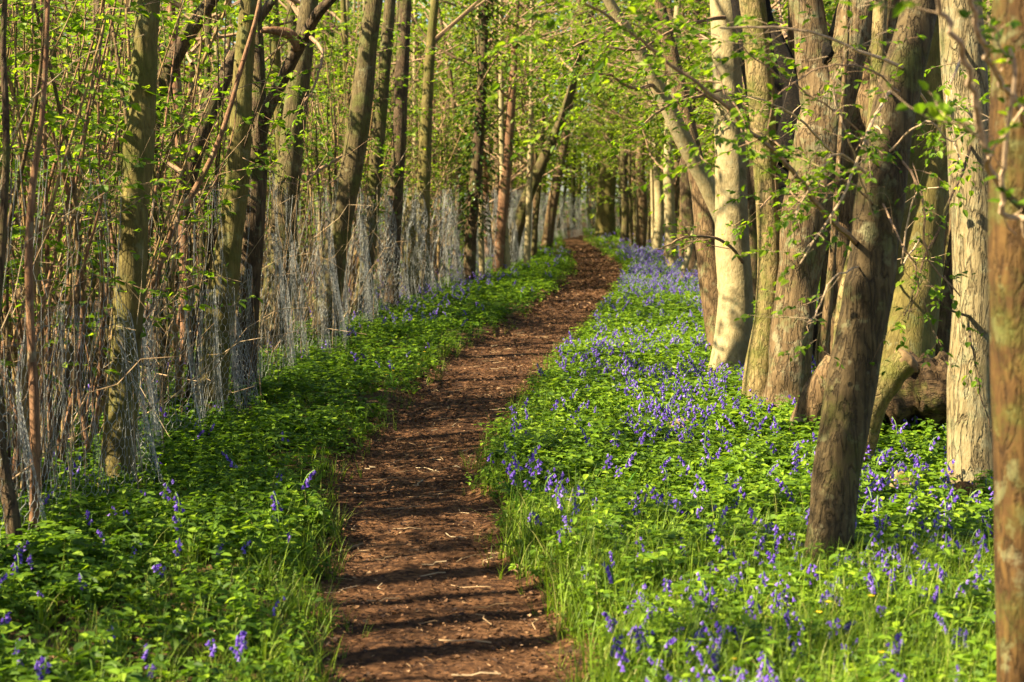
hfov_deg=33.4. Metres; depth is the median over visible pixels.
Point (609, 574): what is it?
bluebell
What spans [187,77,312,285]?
hazel coppice
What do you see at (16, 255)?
hazel coppice
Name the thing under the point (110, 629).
bluebell
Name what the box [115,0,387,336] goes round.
tree
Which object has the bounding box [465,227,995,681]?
green herbs
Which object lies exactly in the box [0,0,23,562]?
sapling
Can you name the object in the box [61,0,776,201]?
sky
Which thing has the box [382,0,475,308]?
tree
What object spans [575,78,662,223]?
tree
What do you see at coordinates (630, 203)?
arching tree
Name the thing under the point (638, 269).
bluebell drifts
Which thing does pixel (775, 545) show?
bluebell
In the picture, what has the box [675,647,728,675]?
bluebell
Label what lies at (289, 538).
bluebell
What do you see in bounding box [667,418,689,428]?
stump
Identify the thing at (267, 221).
hazel coppice
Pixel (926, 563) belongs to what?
bluebell
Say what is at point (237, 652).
bluebell
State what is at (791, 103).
dead trunk
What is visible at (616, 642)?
bluebell
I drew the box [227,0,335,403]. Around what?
tree
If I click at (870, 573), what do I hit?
bluebell
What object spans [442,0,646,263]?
arching tree
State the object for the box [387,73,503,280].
hazel coppice
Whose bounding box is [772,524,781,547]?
bluebell
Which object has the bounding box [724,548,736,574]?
bluebell
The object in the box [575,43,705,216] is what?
arching tree
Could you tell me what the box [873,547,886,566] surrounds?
bluebell
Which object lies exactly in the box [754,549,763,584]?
bluebell
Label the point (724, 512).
bluebell
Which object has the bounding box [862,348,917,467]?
mossy snag
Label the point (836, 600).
bluebell
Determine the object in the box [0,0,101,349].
hazel coppice
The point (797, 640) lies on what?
bluebell
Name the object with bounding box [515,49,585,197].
arching tree
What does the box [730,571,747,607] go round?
bluebell
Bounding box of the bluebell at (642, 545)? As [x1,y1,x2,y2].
[635,536,648,573]
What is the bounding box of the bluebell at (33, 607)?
[22,590,43,620]
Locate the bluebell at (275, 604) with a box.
[265,595,285,641]
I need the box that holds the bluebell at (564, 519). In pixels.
[562,515,573,534]
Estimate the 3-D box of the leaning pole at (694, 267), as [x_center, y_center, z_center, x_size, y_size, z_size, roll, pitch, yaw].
[3.664,-1.561,33.630,0.551,1.006,0.107,-4,6,-37]
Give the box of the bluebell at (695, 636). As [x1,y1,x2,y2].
[683,634,697,666]
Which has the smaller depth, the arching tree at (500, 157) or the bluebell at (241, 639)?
the bluebell at (241, 639)
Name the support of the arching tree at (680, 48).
on the ground at (316, 456)
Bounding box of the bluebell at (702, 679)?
[691,666,704,681]
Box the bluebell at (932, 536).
[927,529,937,550]
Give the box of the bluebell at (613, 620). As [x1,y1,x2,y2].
[602,611,621,649]
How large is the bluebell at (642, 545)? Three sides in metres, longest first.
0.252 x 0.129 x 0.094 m
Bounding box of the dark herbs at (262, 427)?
[0,229,578,681]
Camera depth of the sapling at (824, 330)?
11.49 m
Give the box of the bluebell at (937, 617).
[932,611,970,653]
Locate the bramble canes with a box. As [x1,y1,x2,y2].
[0,34,478,496]
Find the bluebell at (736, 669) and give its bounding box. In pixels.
[730,664,741,680]
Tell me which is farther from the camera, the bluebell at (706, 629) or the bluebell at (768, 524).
the bluebell at (768, 524)
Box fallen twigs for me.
[316,332,571,675]
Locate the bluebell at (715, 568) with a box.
[710,563,718,574]
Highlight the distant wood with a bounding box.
[19,0,990,240]
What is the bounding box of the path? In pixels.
[277,229,623,681]
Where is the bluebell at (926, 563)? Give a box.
[898,560,932,585]
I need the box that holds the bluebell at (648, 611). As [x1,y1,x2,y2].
[636,610,656,624]
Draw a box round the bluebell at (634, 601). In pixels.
[623,599,635,617]
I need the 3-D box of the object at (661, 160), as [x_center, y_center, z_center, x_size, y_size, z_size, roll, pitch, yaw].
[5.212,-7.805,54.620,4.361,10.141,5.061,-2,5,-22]
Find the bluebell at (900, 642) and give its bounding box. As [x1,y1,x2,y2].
[895,631,912,665]
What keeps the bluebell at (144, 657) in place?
on the ground at (316, 456)
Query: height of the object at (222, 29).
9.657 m
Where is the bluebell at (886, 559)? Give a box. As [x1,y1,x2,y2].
[881,554,894,577]
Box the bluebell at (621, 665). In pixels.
[606,651,637,681]
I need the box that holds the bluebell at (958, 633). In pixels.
[951,627,967,660]
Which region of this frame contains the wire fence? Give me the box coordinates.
[0,138,648,549]
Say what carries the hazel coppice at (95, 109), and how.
on the ground at (316, 456)
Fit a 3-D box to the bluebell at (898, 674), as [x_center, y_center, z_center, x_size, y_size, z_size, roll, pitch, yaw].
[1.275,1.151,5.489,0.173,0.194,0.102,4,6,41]
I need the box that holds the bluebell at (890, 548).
[887,544,899,572]
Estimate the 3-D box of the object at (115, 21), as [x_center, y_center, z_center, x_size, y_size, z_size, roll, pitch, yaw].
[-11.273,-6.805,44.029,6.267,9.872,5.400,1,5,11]
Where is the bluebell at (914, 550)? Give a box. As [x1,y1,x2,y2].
[910,542,919,568]
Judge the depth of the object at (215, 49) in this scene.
45.55 m
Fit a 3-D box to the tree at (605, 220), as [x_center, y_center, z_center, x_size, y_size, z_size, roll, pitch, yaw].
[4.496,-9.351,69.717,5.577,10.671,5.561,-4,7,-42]
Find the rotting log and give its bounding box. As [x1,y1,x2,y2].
[882,350,948,432]
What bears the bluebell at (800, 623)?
on the ground at (316, 456)
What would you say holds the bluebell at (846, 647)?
on the ground at (316, 456)
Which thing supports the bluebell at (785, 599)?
on the ground at (316, 456)
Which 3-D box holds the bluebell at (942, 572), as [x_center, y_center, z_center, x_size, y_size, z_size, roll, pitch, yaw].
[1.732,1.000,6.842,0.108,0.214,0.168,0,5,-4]
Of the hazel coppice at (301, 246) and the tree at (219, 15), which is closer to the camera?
the tree at (219, 15)
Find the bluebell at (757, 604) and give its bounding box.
[749,595,766,633]
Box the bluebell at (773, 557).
[754,550,777,582]
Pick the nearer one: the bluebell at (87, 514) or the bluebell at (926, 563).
the bluebell at (926, 563)
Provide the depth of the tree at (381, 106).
22.88 m
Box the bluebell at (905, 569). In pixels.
[900,564,915,591]
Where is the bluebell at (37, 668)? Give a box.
[24,655,42,681]
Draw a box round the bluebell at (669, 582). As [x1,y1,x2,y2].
[655,577,671,607]
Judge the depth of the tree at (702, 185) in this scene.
17.15 m
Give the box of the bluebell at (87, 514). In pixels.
[85,509,98,547]
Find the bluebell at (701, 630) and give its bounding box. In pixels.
[695,625,706,647]
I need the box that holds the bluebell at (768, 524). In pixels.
[764,521,785,542]
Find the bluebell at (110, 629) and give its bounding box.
[107,626,118,656]
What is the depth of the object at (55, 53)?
18.97 m
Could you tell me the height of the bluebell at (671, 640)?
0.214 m
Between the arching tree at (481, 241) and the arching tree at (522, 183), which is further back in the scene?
the arching tree at (522, 183)
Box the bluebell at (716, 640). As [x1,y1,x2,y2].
[714,637,728,659]
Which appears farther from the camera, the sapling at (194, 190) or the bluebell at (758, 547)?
the sapling at (194, 190)
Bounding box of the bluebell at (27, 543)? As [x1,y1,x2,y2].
[16,540,29,555]
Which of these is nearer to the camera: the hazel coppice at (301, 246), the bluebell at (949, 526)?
the bluebell at (949, 526)
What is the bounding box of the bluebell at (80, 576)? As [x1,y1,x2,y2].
[78,573,91,613]
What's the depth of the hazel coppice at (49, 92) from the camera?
26.12 m
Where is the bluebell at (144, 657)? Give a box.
[140,643,149,677]
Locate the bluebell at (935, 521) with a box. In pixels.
[933,514,940,536]
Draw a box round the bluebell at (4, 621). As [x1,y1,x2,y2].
[0,611,30,647]
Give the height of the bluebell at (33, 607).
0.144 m
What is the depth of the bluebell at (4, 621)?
6.36 m
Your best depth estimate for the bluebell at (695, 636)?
5.96 m
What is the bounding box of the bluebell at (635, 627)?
[627,624,639,652]
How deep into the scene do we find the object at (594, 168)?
100.69 m
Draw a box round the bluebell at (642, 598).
[639,594,649,623]
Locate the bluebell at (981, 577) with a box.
[972,571,983,591]
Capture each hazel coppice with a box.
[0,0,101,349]
[0,0,104,304]
[0,0,155,307]
[0,0,186,499]
[0,0,187,342]
[0,0,211,420]
[0,0,263,483]
[0,0,273,403]
[0,0,308,451]
[0,4,166,428]
[0,17,107,329]
[0,22,37,312]
[1,0,230,389]
[6,2,130,310]
[7,18,88,114]
[9,19,124,306]
[36,11,230,338]
[50,7,220,348]
[56,0,274,354]
[62,0,342,413]
[116,50,225,217]
[126,0,325,309]
[182,65,229,244]
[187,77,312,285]
[198,115,344,307]
[212,25,421,304]
[214,37,314,272]
[266,86,340,292]
[271,0,413,317]
[272,6,445,273]
[297,27,446,292]
[298,0,438,314]
[305,58,378,277]
[314,83,472,283]
[381,100,491,286]
[385,46,513,281]
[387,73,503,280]
[403,77,469,265]
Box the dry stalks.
[0,131,484,537]
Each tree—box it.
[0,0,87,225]
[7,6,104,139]
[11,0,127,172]
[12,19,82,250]
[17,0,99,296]
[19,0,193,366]
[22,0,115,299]
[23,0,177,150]
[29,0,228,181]
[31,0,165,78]
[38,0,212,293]
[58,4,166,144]
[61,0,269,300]
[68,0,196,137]
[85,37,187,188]
[88,0,218,408]
[97,0,159,490]
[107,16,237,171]
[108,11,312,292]
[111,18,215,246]
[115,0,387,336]
[142,0,276,380]
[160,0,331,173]
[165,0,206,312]
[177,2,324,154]
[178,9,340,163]
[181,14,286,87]
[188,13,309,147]
[193,0,257,413]
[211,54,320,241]
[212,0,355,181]
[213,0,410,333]
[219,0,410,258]
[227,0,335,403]
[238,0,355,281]
[258,0,318,352]
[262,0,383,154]
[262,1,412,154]
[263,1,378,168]
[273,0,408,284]
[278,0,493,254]
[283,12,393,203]
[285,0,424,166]
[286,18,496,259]
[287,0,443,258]
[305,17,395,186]
[309,0,382,347]
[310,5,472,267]
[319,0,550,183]
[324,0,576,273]
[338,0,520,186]
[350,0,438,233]
[352,0,426,317]
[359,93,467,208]
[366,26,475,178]
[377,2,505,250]
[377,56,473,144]
[379,0,585,277]
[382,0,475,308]
[397,0,532,281]
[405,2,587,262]
[408,0,599,270]
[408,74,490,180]
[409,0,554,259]
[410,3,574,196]
[410,3,588,156]
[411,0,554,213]
[415,0,540,300]
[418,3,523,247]
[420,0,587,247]
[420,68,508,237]
[421,23,598,214]
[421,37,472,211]
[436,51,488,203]
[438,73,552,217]
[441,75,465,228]
[442,0,605,262]
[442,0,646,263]
[443,20,604,230]
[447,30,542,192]
[449,26,596,226]
[458,0,617,254]
[459,18,603,235]
[468,36,570,168]
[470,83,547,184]
[476,0,989,566]
[492,0,556,273]
[494,0,717,348]
[503,0,629,247]
[509,2,597,264]
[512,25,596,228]
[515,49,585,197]
[524,98,600,184]
[533,0,632,243]
[534,0,640,237]
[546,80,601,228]
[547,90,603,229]
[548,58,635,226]
[551,30,649,173]
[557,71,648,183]
[563,0,753,372]
[564,0,701,240]
[567,22,706,248]
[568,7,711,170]
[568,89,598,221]
[569,0,709,169]
[569,118,627,173]
[573,50,745,103]
[574,2,712,246]
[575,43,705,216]
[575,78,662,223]
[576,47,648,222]
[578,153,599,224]
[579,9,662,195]
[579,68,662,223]
[582,48,707,243]
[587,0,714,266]
[591,26,710,166]
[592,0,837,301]
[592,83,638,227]
[593,0,708,165]
[597,3,647,250]
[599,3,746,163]
[602,0,680,258]
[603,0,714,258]
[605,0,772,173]
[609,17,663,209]
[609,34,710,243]
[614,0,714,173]
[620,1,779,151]
[623,9,663,253]
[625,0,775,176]
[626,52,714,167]
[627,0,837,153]
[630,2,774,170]
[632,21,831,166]
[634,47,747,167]
[637,1,776,113]
[642,0,747,144]
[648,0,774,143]
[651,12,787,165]
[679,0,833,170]
[680,0,700,272]
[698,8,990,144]
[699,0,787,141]
[705,0,873,412]
[731,0,748,108]
[739,0,780,406]
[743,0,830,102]
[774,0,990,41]
[812,301,818,368]
[816,0,899,367]
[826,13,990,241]
[832,0,887,347]
[837,0,1023,681]
[881,14,950,362]
[894,0,993,491]
[935,230,952,355]
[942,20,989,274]
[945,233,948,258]
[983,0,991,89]
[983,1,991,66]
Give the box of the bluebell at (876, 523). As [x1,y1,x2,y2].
[874,516,888,550]
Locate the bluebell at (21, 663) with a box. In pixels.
[13,652,28,675]
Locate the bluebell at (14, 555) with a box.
[7,548,23,582]
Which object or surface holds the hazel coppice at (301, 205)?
on the ground at (316, 456)
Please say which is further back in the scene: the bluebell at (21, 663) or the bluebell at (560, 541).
the bluebell at (560, 541)
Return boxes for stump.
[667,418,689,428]
[787,355,830,433]
[944,481,987,506]
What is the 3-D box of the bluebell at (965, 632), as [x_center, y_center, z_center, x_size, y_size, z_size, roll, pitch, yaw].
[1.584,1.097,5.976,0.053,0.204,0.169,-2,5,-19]
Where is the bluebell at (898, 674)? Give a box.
[890,668,906,678]
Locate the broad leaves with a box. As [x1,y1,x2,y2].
[0,375,990,681]
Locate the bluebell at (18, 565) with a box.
[11,552,25,583]
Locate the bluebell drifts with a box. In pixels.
[0,231,993,681]
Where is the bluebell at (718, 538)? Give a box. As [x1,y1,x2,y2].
[712,534,724,569]
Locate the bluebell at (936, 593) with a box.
[932,584,942,621]
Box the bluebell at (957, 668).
[956,663,961,675]
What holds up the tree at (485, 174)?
on the ground at (316, 456)
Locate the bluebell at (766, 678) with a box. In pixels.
[764,674,774,681]
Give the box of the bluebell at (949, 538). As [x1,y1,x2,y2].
[940,531,951,569]
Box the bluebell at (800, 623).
[792,611,806,658]
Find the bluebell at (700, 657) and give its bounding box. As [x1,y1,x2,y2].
[696,650,710,676]
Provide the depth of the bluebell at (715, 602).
6.55 m
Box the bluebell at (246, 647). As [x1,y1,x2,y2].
[238,637,252,666]
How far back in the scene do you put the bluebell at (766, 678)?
5.25 m
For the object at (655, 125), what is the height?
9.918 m
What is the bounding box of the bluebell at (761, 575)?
[755,571,768,617]
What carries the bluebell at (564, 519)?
on the ground at (316, 456)
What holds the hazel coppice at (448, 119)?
on the ground at (316, 456)
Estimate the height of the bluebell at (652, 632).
0.214 m
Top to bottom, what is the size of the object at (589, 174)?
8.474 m
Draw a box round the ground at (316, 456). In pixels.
[0,202,948,681]
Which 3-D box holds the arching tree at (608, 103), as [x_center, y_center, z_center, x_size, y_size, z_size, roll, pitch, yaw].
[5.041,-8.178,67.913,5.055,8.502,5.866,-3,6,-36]
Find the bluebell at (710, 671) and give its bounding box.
[708,669,721,681]
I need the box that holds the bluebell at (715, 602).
[710,596,718,611]
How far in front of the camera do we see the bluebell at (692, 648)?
5.78 m
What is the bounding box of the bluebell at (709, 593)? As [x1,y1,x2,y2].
[704,586,720,625]
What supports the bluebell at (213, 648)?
on the ground at (316, 456)
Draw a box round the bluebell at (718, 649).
[711,642,722,675]
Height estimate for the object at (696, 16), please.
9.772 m
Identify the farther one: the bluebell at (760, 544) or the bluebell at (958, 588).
the bluebell at (760, 544)
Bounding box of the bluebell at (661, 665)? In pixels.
[656,658,667,679]
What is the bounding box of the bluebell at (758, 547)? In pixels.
[751,535,764,558]
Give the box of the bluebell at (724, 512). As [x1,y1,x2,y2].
[708,505,727,541]
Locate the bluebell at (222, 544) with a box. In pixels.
[215,543,237,570]
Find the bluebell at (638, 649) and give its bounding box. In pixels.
[633,631,650,677]
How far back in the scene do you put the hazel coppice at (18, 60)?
12.24 m
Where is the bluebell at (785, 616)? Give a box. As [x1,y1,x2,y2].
[783,608,791,639]
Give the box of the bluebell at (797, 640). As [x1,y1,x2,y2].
[788,635,802,681]
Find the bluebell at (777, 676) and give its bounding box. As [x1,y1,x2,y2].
[770,672,781,681]
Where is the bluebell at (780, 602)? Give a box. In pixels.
[767,601,782,625]
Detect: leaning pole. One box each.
[680,225,694,278]
[689,260,697,278]
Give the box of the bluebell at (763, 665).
[757,654,773,679]
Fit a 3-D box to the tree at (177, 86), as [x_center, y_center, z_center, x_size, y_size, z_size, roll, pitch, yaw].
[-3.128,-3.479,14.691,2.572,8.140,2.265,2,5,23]
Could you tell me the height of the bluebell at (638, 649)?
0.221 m
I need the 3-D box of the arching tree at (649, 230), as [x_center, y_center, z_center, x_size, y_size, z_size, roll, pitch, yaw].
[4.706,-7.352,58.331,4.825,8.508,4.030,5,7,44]
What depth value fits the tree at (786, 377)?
12.60 m
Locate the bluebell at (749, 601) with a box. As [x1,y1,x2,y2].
[747,598,754,629]
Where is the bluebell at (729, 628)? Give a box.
[723,624,733,654]
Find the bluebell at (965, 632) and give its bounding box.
[953,626,968,650]
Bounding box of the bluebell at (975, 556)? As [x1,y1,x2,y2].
[971,553,979,568]
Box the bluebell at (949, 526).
[946,522,956,537]
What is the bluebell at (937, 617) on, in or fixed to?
on the ground at (316, 456)
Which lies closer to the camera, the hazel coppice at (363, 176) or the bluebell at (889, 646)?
the bluebell at (889, 646)
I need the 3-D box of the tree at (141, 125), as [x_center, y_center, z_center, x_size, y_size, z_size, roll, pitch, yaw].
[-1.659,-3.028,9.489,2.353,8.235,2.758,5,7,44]
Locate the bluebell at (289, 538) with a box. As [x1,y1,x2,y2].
[286,532,296,546]
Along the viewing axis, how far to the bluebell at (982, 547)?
7.29 m
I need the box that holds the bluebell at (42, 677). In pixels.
[37,656,51,680]
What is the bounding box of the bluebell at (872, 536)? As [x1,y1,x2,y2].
[852,530,883,568]
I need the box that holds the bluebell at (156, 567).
[144,562,162,578]
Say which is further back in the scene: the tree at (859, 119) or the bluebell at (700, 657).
the tree at (859, 119)
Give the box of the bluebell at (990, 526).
[986,522,993,537]
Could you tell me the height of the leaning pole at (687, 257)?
1.378 m
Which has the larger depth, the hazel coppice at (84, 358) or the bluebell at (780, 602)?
the hazel coppice at (84, 358)
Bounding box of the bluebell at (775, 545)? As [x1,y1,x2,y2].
[762,535,779,558]
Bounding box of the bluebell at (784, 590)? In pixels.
[775,581,814,622]
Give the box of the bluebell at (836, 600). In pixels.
[830,594,842,615]
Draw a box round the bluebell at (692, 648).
[667,642,696,679]
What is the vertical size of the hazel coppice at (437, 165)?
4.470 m
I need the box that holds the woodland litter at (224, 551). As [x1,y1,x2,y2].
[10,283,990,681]
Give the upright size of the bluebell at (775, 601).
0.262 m
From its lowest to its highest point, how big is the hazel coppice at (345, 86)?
5.206 m
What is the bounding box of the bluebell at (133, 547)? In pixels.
[126,543,141,577]
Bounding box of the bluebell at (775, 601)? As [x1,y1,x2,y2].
[769,589,788,641]
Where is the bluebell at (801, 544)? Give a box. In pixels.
[789,531,803,548]
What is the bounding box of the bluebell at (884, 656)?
[874,654,888,673]
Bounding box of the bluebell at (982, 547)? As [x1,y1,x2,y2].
[975,539,989,573]
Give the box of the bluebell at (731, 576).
[725,574,736,590]
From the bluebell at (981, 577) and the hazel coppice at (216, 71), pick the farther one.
the hazel coppice at (216, 71)
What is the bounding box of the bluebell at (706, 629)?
[700,621,713,668]
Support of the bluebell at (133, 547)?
on the ground at (316, 456)
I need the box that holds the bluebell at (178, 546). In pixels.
[166,537,182,587]
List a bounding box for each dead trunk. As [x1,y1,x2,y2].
[401,194,416,298]
[742,0,800,218]
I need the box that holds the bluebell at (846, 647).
[841,642,853,662]
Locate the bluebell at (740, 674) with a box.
[734,668,748,681]
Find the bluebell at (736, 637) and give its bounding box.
[730,625,746,644]
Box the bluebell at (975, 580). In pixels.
[966,569,978,585]
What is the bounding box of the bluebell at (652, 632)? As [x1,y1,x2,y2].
[618,629,654,666]
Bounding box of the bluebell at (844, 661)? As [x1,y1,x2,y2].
[841,654,846,671]
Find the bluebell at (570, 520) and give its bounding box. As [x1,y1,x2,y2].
[556,515,572,557]
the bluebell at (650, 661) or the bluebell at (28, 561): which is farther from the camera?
the bluebell at (28, 561)
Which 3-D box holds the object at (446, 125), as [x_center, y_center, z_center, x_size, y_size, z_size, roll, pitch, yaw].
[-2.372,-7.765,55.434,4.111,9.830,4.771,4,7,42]
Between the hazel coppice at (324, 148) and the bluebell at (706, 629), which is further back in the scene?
the hazel coppice at (324, 148)
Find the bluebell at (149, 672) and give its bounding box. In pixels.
[145,661,156,679]
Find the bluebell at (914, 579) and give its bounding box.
[909,573,921,603]
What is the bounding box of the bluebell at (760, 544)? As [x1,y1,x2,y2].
[752,535,783,569]
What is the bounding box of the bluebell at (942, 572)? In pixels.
[934,563,948,589]
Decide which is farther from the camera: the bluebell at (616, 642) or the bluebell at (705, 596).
the bluebell at (705, 596)
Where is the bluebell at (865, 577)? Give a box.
[841,576,879,600]
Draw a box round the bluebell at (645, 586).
[622,582,646,594]
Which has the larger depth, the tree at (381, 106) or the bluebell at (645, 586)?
the tree at (381, 106)
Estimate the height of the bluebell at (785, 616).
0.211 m
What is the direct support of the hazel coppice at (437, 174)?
on the ground at (316, 456)
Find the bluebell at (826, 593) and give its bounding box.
[810,589,842,621]
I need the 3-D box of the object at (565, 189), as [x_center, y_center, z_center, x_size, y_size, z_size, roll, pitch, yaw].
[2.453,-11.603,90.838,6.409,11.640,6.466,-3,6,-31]
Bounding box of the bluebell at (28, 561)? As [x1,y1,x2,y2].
[25,553,36,585]
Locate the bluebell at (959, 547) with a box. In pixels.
[947,539,965,574]
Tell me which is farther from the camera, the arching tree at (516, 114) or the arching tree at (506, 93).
the arching tree at (516, 114)
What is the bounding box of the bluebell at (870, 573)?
[859,570,895,615]
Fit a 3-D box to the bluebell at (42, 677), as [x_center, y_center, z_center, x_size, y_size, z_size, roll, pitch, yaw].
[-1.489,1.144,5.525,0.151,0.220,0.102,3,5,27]
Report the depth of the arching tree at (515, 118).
66.59 m
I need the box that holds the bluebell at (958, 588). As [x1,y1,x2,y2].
[948,581,967,618]
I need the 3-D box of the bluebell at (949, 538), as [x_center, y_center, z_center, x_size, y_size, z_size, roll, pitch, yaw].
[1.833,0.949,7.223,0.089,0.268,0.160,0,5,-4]
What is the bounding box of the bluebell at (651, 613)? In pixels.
[633,602,656,624]
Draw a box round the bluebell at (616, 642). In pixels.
[608,633,638,680]
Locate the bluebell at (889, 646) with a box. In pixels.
[851,640,896,675]
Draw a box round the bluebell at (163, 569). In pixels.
[155,565,165,597]
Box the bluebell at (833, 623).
[827,617,856,649]
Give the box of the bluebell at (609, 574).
[578,561,622,605]
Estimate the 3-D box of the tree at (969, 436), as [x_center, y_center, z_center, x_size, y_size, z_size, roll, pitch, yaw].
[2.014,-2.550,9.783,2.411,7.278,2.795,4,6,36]
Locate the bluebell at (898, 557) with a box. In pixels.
[896,553,903,569]
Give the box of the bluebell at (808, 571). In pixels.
[806,563,820,588]
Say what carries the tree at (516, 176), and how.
on the ground at (316, 456)
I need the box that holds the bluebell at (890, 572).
[886,567,907,590]
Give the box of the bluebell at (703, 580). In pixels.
[696,572,707,602]
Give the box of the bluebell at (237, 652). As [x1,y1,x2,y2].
[229,646,257,678]
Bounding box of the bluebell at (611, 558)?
[609,550,619,584]
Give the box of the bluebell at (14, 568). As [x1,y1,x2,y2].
[10,562,19,598]
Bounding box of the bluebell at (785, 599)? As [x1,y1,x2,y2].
[759,592,793,614]
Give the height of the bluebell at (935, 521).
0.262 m
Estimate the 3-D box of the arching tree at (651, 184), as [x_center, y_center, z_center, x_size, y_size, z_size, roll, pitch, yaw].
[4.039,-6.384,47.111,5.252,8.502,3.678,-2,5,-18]
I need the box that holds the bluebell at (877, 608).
[876,605,886,620]
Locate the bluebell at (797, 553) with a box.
[794,551,803,566]
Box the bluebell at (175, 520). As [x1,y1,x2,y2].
[168,514,191,552]
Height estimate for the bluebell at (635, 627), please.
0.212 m
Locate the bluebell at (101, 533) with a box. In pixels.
[96,529,129,563]
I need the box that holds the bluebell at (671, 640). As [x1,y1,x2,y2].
[663,636,676,678]
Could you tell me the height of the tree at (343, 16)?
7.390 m
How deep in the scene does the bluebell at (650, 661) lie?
5.71 m
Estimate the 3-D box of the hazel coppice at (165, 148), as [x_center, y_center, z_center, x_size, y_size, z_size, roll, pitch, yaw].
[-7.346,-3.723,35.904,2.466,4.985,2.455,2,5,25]
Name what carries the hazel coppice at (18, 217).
on the ground at (316, 456)
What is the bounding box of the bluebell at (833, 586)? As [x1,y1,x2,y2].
[824,580,838,608]
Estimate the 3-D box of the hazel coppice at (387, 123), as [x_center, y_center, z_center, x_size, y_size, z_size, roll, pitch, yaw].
[-2.233,-2.942,32.296,3.337,4.015,2.528,0,5,2]
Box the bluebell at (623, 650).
[608,643,627,679]
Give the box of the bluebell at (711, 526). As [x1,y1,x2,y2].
[697,521,715,548]
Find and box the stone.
[890,470,920,495]
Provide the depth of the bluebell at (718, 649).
5.70 m
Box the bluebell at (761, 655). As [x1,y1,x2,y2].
[760,650,774,675]
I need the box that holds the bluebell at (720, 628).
[714,620,724,661]
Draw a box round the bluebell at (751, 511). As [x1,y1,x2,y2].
[747,506,765,530]
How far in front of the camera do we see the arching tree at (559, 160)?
50.03 m
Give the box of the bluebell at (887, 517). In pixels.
[880,514,890,537]
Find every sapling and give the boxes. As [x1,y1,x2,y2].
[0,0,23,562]
[24,0,49,537]
[139,0,261,368]
[818,0,849,364]
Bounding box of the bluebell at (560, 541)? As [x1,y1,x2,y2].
[557,528,566,544]
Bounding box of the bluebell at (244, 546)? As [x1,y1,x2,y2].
[228,539,253,570]
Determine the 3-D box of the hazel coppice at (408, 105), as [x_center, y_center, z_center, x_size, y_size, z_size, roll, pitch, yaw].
[-2.447,-2.801,27.417,2.811,4.592,2.721,-1,5,-11]
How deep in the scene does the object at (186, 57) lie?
46.32 m
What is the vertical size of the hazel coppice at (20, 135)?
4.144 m
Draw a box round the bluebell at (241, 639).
[216,630,261,677]
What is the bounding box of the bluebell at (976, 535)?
[970,529,980,545]
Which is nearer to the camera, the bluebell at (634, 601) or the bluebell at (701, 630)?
the bluebell at (701, 630)
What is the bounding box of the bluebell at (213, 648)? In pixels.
[205,637,241,681]
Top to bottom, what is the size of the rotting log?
0.651 m
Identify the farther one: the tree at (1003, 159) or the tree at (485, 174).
the tree at (485, 174)
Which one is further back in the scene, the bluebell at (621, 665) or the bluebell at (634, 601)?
the bluebell at (634, 601)
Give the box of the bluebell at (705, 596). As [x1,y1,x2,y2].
[699,588,718,604]
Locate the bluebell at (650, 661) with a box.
[642,656,658,677]
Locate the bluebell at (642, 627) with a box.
[629,623,655,663]
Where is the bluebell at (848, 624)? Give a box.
[840,619,855,647]
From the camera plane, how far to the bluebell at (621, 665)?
5.73 m

